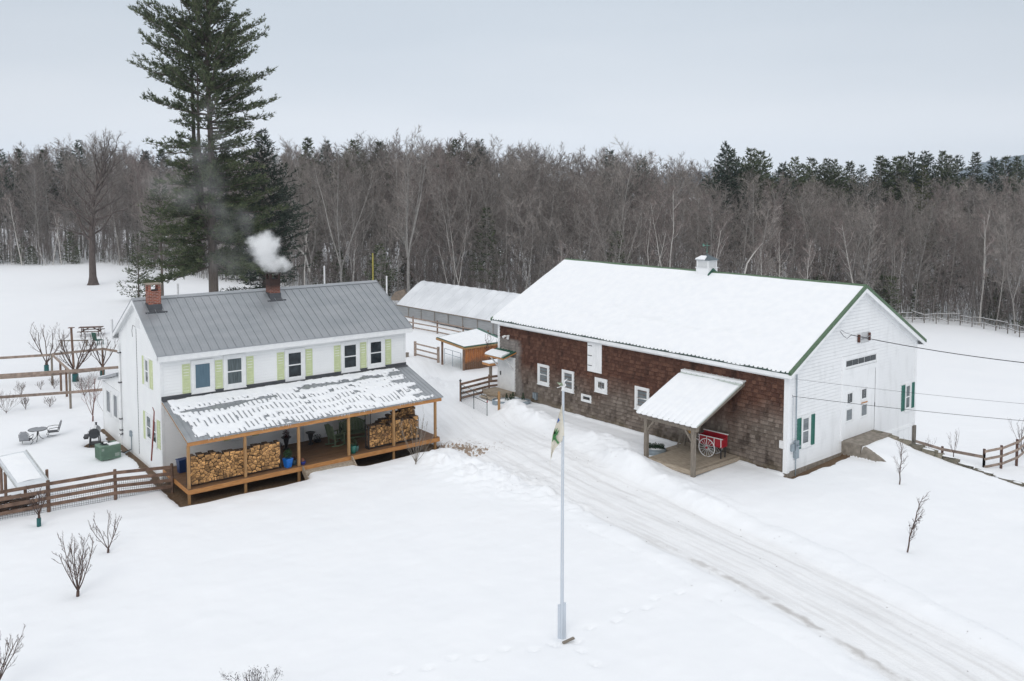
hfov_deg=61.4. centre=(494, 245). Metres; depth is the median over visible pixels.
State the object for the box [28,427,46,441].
patio table
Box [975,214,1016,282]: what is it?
bare tree
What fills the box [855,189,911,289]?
bare tree
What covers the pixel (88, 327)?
picnic table
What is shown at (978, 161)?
skyline conifer
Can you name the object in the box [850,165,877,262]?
skyline conifer
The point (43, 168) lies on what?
bare tree
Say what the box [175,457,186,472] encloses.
storage bin
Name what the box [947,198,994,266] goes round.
bare tree
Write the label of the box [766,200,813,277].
bare tree
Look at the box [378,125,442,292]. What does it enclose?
bare tree
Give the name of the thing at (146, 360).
window
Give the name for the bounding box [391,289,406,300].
boulder
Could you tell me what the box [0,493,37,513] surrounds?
brush pile
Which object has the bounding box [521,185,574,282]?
bare tree
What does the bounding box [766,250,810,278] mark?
bare tree
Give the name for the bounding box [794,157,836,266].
skyline conifer
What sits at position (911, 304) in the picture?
young conifer
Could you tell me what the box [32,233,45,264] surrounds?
birch tree
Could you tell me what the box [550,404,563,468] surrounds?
flag
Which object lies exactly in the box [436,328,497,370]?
animal shed
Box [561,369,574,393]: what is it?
window
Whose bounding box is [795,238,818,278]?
birch tree
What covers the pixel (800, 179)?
skyline conifer
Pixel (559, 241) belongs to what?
birch tree
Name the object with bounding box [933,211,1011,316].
bare tree
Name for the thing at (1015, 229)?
bare tree
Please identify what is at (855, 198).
bare tree
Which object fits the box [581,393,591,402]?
window
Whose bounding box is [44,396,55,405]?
shrub
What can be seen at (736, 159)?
skyline conifer
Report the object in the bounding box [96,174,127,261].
bare tree
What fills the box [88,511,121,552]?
fruit tree
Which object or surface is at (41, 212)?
bare tree
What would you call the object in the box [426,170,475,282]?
bare tree
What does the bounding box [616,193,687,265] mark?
bare tree
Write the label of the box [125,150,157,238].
skyline conifer
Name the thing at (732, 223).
bare tree
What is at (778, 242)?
bare tree
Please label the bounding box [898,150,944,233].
skyline conifer
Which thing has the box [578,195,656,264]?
bare tree
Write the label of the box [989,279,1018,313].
young conifer
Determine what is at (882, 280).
young conifer
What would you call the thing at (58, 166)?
skyline conifer
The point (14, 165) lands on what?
bare tree
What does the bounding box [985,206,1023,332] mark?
bare tree
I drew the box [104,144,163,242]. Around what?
bare tree
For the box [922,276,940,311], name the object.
young conifer
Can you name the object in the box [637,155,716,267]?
bare tree
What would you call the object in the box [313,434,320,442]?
plant pot
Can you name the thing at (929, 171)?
skyline conifer
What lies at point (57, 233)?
birch tree
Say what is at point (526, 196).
bare tree
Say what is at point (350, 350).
window
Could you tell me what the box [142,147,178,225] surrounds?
skyline conifer
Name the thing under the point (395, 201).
bare tree
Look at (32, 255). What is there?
young conifer
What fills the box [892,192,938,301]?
bare tree
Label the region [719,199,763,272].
bare tree
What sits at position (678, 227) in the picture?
birch tree
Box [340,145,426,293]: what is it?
bare tree
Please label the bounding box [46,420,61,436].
patio chair
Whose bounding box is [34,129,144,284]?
maple tree
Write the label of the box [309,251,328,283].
young conifer
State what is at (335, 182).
bare tree
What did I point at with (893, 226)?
bare tree
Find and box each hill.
[545,170,867,193]
[955,155,1023,190]
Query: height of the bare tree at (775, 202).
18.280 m
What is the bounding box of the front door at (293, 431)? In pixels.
[287,426,303,443]
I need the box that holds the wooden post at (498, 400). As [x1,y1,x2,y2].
[498,391,499,409]
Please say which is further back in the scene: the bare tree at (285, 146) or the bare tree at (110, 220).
the bare tree at (110, 220)
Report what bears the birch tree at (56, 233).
on the snowy ground
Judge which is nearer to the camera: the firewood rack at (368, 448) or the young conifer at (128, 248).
the firewood rack at (368, 448)
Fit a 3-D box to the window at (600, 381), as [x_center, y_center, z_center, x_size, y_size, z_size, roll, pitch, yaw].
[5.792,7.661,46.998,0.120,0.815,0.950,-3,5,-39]
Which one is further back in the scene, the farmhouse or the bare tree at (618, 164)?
the bare tree at (618, 164)
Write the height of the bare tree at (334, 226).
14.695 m
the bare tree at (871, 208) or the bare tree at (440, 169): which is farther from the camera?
the bare tree at (440, 169)
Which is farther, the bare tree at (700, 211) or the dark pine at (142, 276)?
the bare tree at (700, 211)
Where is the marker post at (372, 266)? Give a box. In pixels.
[372,253,373,279]
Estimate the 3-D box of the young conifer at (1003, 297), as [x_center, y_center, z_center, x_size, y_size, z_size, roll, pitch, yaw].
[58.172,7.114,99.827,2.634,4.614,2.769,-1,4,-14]
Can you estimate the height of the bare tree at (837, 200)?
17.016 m
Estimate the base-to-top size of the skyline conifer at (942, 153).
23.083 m
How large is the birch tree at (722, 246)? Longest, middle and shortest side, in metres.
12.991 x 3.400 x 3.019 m
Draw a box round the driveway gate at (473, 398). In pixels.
[461,385,487,414]
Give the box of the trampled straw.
[411,441,503,456]
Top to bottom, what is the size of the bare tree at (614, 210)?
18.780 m
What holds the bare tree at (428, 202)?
on the snowy ground
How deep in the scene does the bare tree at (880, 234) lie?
116.19 m
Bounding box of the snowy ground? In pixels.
[0,195,1023,680]
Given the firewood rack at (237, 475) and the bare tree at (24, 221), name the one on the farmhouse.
the firewood rack at (237, 475)
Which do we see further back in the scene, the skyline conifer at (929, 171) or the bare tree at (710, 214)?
the skyline conifer at (929, 171)
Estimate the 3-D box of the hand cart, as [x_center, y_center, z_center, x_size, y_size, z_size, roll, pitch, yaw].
[10.074,9.318,40.594,0.750,1.094,1.777,-4,5,-44]
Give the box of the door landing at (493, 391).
[479,387,514,399]
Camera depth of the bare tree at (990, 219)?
115.94 m
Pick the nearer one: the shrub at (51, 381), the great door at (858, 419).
the great door at (858, 419)
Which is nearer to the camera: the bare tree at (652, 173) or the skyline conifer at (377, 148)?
the bare tree at (652, 173)
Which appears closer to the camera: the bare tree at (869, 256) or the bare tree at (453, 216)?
the bare tree at (869, 256)
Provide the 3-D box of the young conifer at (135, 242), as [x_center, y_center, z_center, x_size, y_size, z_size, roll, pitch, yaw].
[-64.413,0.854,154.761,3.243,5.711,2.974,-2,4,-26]
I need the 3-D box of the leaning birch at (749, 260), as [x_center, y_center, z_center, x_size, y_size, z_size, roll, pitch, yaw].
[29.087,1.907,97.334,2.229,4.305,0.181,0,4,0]
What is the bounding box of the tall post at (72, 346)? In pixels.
[68,327,74,366]
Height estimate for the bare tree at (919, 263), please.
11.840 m
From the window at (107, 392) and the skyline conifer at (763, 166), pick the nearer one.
the window at (107, 392)
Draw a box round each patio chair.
[18,432,32,444]
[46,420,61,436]
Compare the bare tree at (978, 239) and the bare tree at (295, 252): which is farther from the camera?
the bare tree at (295, 252)
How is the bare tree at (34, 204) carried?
on the snowy ground
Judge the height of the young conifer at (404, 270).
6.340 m
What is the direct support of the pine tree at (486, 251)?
on the snowy ground
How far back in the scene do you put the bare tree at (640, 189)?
108.20 m
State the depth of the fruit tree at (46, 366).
62.46 m
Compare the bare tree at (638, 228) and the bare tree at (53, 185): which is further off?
the bare tree at (53, 185)
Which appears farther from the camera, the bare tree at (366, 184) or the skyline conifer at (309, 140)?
the skyline conifer at (309, 140)
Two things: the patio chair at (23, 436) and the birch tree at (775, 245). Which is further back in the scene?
the birch tree at (775, 245)
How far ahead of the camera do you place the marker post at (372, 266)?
96.31 m
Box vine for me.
[484,332,496,359]
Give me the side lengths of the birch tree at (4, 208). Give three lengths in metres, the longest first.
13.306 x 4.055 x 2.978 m
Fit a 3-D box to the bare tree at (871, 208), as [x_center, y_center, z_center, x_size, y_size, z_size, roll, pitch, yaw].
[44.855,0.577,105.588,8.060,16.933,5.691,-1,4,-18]
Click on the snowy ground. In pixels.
(442, 561)
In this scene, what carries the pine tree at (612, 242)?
on the snowy ground
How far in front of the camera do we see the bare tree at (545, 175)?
119.07 m
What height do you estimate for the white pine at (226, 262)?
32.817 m
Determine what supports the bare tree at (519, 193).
on the snowy ground
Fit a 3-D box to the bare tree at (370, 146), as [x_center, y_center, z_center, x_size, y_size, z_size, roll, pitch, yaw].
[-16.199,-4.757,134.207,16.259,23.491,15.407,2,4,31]
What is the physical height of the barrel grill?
1.272 m
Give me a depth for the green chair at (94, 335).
72.85 m
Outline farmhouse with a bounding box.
[97,271,442,504]
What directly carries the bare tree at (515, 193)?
on the snowy ground
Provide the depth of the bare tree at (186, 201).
135.89 m
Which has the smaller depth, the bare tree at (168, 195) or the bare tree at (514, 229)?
the bare tree at (514, 229)
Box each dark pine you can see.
[117,252,155,297]
[128,177,188,295]
[216,128,316,290]
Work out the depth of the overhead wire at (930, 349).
39.26 m
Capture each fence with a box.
[0,463,173,518]
[405,316,488,334]
[414,341,439,362]
[460,374,497,400]
[899,311,1023,336]
[916,440,985,464]
[982,436,1023,468]
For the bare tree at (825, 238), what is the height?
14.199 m
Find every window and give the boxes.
[105,388,111,415]
[112,392,118,420]
[143,356,149,387]
[145,412,151,443]
[151,416,157,448]
[191,358,215,394]
[223,353,246,389]
[231,435,251,441]
[284,348,304,381]
[341,340,360,373]
[367,337,385,368]
[537,363,549,386]
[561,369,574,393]
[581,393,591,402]
[594,377,607,394]
[634,386,649,409]
[801,414,810,448]
[846,353,876,368]
[904,382,911,411]
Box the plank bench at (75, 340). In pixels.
[58,340,88,345]
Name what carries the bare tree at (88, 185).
on the snowy ground
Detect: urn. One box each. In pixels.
[281,430,290,449]
[305,431,314,444]
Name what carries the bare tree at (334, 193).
on the snowy ground
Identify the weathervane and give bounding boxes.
[557,379,566,387]
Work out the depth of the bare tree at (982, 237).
105.47 m
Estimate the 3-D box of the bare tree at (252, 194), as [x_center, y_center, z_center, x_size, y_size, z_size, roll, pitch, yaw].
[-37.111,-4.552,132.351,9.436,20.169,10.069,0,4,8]
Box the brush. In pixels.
[0,215,1023,330]
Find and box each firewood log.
[195,452,203,457]
[203,452,209,459]
[221,450,228,456]
[227,449,234,453]
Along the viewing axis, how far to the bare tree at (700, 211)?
122.51 m
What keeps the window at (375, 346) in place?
in the farmhouse
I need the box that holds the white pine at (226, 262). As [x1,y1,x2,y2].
[126,0,291,291]
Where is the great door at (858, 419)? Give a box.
[843,367,875,439]
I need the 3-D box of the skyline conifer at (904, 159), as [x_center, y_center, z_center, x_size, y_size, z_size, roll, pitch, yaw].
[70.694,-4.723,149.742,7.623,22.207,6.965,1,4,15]
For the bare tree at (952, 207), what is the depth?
125.94 m
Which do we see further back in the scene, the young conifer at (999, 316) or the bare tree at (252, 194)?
the bare tree at (252, 194)
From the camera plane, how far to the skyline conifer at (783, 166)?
127.27 m
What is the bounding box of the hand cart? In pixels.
[696,429,728,458]
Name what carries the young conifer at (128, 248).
on the snowy ground
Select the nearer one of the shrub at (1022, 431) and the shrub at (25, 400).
the shrub at (1022, 431)
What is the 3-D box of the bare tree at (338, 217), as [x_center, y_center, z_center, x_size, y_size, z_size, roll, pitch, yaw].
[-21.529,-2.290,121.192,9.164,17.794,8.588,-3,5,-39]
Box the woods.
[0,131,1023,287]
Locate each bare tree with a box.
[0,146,35,261]
[0,158,22,243]
[0,159,31,258]
[0,189,20,262]
[2,202,33,258]
[4,168,35,244]
[6,150,51,261]
[8,159,57,263]
[11,143,68,260]
[11,182,44,250]
[12,147,64,242]
[14,160,59,263]
[28,172,55,257]
[31,148,62,254]
[40,130,105,257]
[45,153,85,261]
[52,171,88,256]
[53,201,74,260]
[57,160,120,227]
[65,173,95,258]
[69,162,102,255]
[75,180,108,234]
[88,166,126,254]
[92,163,115,249]
[95,159,124,252]
[95,168,134,238]
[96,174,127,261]
[97,174,128,264]
[100,162,134,261]
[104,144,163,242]
[108,186,152,261]
[113,145,149,244]
[116,155,155,252]
[116,168,150,261]
[129,162,167,249]
[129,167,175,270]
[131,154,166,240]
[134,162,172,243]
[137,196,170,258]
[138,166,178,261]
[147,175,205,243]
[155,167,181,259]
[166,186,191,255]
[167,154,198,254]
[170,170,206,249]
[228,155,272,249]
[231,147,307,227]
[237,169,283,281]
[246,138,305,282]
[247,163,290,264]
[265,199,287,267]
[267,137,319,276]
[267,165,339,285]
[279,155,324,284]
[282,140,316,245]
[285,170,332,284]
[286,161,336,281]
[287,221,303,285]
[291,144,355,280]
[296,154,377,279]
[297,161,370,280]
[303,142,389,282]
[304,167,376,281]
[312,130,373,271]
[322,187,387,281]
[324,143,385,266]
[325,169,384,280]
[329,181,395,278]
[336,138,442,261]
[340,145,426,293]
[350,135,398,236]
[355,162,395,255]
[360,237,378,279]
[364,182,401,281]
[365,149,395,277]
[372,129,446,286]
[373,198,403,290]
[376,180,401,290]
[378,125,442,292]
[380,153,439,252]
[382,176,439,273]
[383,178,417,290]
[386,180,426,261]
[392,160,441,281]
[396,166,447,281]
[396,175,457,280]
[398,167,453,280]
[400,214,443,282]
[404,141,461,279]
[407,135,478,281]
[408,137,464,281]
[414,165,501,284]
[416,151,483,282]
[421,149,503,282]
[421,186,475,283]
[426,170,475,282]
[432,163,478,285]
[433,152,493,273]
[436,157,499,282]
[440,173,513,286]
[446,177,491,257]
[452,163,524,290]
[455,163,540,288]
[462,224,497,287]
[465,153,513,280]
[471,167,521,279]
[476,159,563,292]
[477,135,559,291]
[480,159,543,259]
[481,187,533,292]
[489,152,549,271]
[490,181,545,291]
[495,188,551,288]
[497,149,551,289]
[502,142,583,262]
[505,147,560,277]
[511,170,569,284]
[512,186,600,270]
[514,142,563,275]
[518,229,562,293]
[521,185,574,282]
[533,154,579,268]
[536,204,609,265]
[537,167,575,260]
[540,181,590,262]
[545,184,581,270]
[549,188,599,262]
[554,157,614,258]
[554,178,587,261]
[561,166,637,263]
[563,183,609,260]
[564,173,627,259]
[569,180,626,261]
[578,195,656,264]
[579,160,651,262]
[581,149,634,249]
[584,137,670,262]
[591,249,607,261]
[596,171,643,262]
[604,187,645,263]
[610,172,671,265]
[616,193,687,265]
[622,197,660,265]
[628,192,666,265]
[629,181,661,263]
[630,184,659,264]
[636,179,700,268]
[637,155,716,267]
[639,164,697,268]
[640,168,671,258]
[643,198,697,266]
[651,152,695,266]
[663,191,715,269]
[664,193,697,267]
[671,180,720,268]
[671,191,715,264]
[676,181,715,268]
[677,180,744,272]
[678,249,696,268]
[684,189,750,270]
[687,178,728,254]
[688,190,739,269]
[689,201,754,271]
[691,188,758,272]
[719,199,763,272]
[720,172,777,274]
[720,200,764,274]
[732,170,806,263]
[732,187,777,274]
[732,200,789,275]
[740,174,825,273]
[740,219,776,274]
[744,172,799,275]
[755,187,785,275]
[761,206,796,276]
[763,255,781,275]
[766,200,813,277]
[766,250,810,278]
[771,183,827,278]
[771,215,817,278]
[774,205,823,278]
[776,187,838,281]
[776,188,837,274]
[781,178,834,279]
[787,181,837,278]
[794,193,865,280]
[806,201,853,280]
[810,173,896,268]
[810,202,849,270]
[810,205,840,275]
[813,185,860,280]
[817,196,849,262]
[823,183,893,283]
[828,181,852,277]
[833,200,908,279]
[834,207,862,278]
[836,204,876,282]
[844,198,880,283]
[849,205,887,288]
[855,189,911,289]
[857,199,907,293]
[860,204,907,286]
[870,201,906,273]
[873,211,925,296]
[874,201,942,308]
[878,230,906,303]
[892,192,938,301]
[894,191,922,292]
[894,221,928,311]
[896,200,954,319]
[898,204,937,285]
[906,194,945,296]
[910,176,945,294]
[914,183,957,292]
[914,209,958,288]
[916,186,972,307]
[919,208,968,315]
[922,184,965,281]
[924,218,988,315]
[928,225,970,316]
[931,184,968,263]
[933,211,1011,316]
[942,203,1018,314]
[945,216,984,304]
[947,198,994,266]
[955,189,998,285]
[957,192,1004,310]
[959,229,1013,322]
[963,177,1023,316]
[964,183,1017,282]
[966,264,985,320]
[972,213,1023,320]
[973,192,1023,303]
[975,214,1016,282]
[980,173,1023,319]
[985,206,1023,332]
[987,196,1023,320]
[991,173,1023,282]
[994,208,1023,300]
[1000,200,1023,270]
[1008,242,1023,326]
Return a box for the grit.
[423,417,1007,638]
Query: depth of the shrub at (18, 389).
54.97 m
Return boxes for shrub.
[0,392,20,412]
[0,623,25,679]
[14,381,25,393]
[21,397,28,408]
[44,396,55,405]
[48,379,58,387]
[73,372,95,395]
[219,666,282,680]
[399,408,435,463]
[1007,417,1023,451]
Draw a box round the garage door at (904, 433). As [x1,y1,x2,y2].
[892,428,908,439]
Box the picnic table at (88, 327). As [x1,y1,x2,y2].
[79,326,104,335]
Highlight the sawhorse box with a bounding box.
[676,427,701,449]
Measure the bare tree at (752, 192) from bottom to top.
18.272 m
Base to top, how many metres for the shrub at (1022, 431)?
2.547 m
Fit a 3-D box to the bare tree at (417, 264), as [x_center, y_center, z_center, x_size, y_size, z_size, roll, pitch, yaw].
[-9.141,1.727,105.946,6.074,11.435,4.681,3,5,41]
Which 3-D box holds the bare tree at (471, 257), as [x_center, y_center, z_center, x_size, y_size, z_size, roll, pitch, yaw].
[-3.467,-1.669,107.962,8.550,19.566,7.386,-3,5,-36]
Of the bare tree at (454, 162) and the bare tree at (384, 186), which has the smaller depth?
the bare tree at (454, 162)
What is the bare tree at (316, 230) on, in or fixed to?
on the snowy ground
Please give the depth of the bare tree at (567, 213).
122.06 m
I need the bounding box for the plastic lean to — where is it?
[0,450,48,505]
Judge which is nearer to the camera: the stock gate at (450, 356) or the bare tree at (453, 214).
the stock gate at (450, 356)
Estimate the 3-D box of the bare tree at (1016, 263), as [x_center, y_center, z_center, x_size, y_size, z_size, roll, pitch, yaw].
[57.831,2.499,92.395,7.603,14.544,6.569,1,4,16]
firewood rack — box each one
[186,444,280,485]
[365,417,418,449]
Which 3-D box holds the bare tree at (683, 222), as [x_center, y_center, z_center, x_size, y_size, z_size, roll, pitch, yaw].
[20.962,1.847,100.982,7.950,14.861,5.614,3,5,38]
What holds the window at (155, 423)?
in the farmhouse
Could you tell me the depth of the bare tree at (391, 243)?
110.83 m
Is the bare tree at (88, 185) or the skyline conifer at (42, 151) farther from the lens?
the skyline conifer at (42, 151)
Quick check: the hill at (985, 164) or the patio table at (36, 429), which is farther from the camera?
the hill at (985, 164)
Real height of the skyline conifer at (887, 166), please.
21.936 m
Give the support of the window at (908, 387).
in the barn
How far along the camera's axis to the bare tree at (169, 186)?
151.75 m
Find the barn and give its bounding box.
[479,244,926,477]
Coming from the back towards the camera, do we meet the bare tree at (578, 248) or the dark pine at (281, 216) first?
the bare tree at (578, 248)
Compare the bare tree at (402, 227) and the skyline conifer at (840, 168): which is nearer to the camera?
the bare tree at (402, 227)
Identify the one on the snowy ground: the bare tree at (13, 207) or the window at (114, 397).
the bare tree at (13, 207)
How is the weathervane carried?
on the flagpole
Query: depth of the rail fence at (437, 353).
66.94 m
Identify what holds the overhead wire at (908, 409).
attached to the barn
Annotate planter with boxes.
[282,448,292,467]
[492,392,530,404]
[643,442,665,455]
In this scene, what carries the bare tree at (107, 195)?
on the snowy ground
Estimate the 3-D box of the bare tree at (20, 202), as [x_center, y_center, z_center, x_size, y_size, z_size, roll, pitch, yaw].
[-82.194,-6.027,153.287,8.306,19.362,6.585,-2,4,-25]
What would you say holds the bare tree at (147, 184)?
on the snowy ground
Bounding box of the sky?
[0,0,1023,191]
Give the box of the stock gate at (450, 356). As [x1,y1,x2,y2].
[444,348,459,365]
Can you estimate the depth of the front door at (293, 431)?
43.08 m
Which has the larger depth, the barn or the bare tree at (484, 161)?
the bare tree at (484, 161)
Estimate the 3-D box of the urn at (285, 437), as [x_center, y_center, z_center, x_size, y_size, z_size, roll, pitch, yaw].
[-10.194,9.476,42.086,0.500,0.982,0.492,-3,5,-37]
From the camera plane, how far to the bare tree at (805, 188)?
115.05 m
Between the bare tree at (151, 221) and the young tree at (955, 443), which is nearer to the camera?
the young tree at (955, 443)
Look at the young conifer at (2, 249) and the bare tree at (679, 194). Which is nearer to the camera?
the bare tree at (679, 194)
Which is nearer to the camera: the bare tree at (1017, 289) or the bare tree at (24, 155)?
the bare tree at (1017, 289)
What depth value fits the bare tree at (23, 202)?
167.11 m
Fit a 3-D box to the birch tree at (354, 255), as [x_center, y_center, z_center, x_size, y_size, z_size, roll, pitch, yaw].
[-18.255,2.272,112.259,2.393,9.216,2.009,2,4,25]
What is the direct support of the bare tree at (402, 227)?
on the snowy ground
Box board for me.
[562,637,574,643]
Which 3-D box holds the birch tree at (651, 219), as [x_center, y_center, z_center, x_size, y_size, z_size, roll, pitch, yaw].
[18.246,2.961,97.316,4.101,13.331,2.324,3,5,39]
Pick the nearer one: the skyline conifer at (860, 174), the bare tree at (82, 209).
the skyline conifer at (860, 174)
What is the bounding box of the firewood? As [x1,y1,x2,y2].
[366,406,418,441]
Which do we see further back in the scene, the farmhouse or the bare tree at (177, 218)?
the bare tree at (177, 218)
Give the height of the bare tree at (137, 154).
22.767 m
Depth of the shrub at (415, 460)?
40.85 m
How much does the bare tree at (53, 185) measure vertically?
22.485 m
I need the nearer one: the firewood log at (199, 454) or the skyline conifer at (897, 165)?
the firewood log at (199, 454)
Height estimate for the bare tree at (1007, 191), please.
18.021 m
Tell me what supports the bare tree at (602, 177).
on the snowy ground
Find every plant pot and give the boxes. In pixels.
[292,456,296,464]
[300,458,305,464]
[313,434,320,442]
[350,438,356,453]
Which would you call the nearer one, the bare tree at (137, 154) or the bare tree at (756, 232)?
the bare tree at (756, 232)
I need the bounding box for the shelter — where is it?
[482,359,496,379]
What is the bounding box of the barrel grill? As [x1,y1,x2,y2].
[83,422,100,447]
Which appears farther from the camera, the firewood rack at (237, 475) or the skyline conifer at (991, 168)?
the skyline conifer at (991, 168)
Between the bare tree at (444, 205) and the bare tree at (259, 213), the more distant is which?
the bare tree at (259, 213)
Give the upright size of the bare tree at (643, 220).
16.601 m
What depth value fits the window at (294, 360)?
42.91 m
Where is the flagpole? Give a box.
[558,387,565,639]
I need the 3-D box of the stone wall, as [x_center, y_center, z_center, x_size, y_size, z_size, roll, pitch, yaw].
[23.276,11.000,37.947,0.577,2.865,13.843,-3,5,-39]
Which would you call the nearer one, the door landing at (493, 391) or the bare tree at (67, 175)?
the door landing at (493, 391)
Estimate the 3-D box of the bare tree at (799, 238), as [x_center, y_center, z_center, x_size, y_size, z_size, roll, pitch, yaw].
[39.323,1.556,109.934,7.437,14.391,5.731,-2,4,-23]
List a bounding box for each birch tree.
[2,194,22,264]
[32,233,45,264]
[48,208,62,264]
[52,214,63,264]
[297,207,315,284]
[346,232,360,281]
[430,239,450,283]
[445,218,474,284]
[550,239,573,268]
[641,214,671,265]
[642,186,685,266]
[709,220,728,262]
[750,240,770,274]
[770,226,794,276]
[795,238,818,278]
[830,217,855,282]
[886,235,908,311]
[977,202,996,324]
[994,254,1011,327]
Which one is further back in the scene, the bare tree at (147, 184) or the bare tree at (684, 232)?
the bare tree at (147, 184)
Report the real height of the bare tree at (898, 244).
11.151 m
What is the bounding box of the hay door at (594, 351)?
[587,342,601,373]
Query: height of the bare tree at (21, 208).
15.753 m
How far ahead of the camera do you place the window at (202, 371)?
40.10 m
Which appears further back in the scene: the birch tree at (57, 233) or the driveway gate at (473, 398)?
the birch tree at (57, 233)
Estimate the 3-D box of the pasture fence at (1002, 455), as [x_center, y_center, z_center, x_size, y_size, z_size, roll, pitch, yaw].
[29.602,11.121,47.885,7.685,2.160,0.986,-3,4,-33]
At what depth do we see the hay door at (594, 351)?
47.27 m
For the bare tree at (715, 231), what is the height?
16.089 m
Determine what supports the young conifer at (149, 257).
on the snowy ground
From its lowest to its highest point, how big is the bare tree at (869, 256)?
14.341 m
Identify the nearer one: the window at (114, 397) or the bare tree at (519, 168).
the window at (114, 397)
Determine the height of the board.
0.085 m
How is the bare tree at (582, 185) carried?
on the snowy ground
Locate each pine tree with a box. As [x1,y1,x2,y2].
[364,243,397,287]
[468,207,506,288]
[603,231,630,262]
[815,245,843,281]
[899,164,937,296]
[921,236,970,312]
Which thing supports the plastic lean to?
on the snowy ground
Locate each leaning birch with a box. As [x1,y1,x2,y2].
[291,242,310,271]
[744,244,761,273]
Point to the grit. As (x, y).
(740, 536)
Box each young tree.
[77,370,100,420]
[891,437,907,484]
[907,492,929,552]
[948,432,958,456]
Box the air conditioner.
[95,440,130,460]
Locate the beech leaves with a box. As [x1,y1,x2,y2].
[0,237,962,317]
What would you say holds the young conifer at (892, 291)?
on the snowy ground
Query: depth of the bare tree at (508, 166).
108.00 m
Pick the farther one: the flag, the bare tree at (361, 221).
the bare tree at (361, 221)
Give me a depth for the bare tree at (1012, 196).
117.43 m
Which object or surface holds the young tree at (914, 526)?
on the snowy ground
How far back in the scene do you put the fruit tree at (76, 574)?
28.06 m
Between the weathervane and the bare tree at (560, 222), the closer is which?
the weathervane
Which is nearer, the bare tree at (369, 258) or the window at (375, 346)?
the window at (375, 346)
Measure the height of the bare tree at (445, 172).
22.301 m
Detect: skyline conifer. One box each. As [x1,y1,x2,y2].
[0,148,39,256]
[0,149,21,258]
[24,149,62,254]
[44,147,77,254]
[57,139,95,244]
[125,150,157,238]
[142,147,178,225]
[288,137,331,272]
[310,140,343,271]
[330,138,376,275]
[356,141,401,281]
[431,138,484,272]
[467,139,505,281]
[585,148,631,251]
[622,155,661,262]
[696,141,754,270]
[704,148,761,272]
[719,147,780,273]
[740,149,790,238]
[767,162,806,267]
[769,156,823,255]
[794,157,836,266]
[812,157,847,246]
[819,158,860,267]
[841,160,866,277]
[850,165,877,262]
[858,158,907,257]
[862,155,900,256]
[871,155,910,252]
[884,156,916,252]
[890,151,927,265]
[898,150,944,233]
[910,152,951,268]
[927,151,956,251]
[927,154,972,271]
[943,154,979,235]
[956,152,992,250]
[971,156,1018,275]
[985,155,1021,267]
[1002,156,1023,255]
[1010,160,1023,205]
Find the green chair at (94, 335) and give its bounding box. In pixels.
[91,332,103,344]
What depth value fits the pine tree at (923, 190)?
121.73 m
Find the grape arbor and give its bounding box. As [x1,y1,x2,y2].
[0,348,117,408]
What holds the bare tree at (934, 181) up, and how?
on the snowy ground
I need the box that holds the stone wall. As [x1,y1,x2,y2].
[870,430,1023,486]
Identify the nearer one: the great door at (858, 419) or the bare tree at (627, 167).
the great door at (858, 419)
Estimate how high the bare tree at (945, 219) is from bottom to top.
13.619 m
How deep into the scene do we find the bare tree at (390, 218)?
126.14 m
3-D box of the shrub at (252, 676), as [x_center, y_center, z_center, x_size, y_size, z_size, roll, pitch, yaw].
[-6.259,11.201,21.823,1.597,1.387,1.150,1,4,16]
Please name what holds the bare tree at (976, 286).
on the snowy ground
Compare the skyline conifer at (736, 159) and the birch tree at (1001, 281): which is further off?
the skyline conifer at (736, 159)
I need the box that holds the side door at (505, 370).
[500,359,511,389]
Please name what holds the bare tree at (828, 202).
on the snowy ground
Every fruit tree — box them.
[26,485,50,526]
[29,322,68,370]
[50,329,97,381]
[51,530,96,596]
[81,333,118,375]
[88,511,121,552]
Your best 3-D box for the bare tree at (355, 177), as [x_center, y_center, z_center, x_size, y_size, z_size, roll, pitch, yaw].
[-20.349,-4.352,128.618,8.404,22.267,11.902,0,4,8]
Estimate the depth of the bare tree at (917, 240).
119.37 m
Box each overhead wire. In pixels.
[792,395,1022,420]
[799,379,1021,403]
[840,331,1023,362]
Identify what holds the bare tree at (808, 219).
on the snowy ground
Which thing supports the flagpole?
on the snowy ground
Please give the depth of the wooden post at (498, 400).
49.31 m
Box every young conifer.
[0,244,10,261]
[16,237,31,263]
[27,246,37,264]
[60,230,81,263]
[71,246,80,263]
[122,243,130,261]
[128,235,143,260]
[143,247,154,268]
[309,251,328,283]
[329,250,348,282]
[342,268,349,281]
[381,266,395,295]
[392,256,414,289]
[869,263,892,302]
[875,273,893,308]
[880,276,905,316]
[907,282,927,316]
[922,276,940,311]
[974,275,1005,315]
[986,288,1007,323]
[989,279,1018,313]
[994,304,1003,324]
[1012,292,1023,325]
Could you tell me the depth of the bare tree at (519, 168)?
107.80 m
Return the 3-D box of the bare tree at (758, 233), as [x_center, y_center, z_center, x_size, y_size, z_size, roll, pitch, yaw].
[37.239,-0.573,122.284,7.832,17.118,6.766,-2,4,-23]
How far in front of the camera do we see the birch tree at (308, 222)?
117.24 m
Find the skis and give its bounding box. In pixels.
[151,407,154,460]
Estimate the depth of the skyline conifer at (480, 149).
144.92 m
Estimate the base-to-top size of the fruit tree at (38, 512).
1.786 m
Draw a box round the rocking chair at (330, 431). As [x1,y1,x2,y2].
[324,423,345,446]
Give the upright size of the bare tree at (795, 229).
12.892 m
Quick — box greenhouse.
[396,281,519,334]
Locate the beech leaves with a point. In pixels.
(538, 274)
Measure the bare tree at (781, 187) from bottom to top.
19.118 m

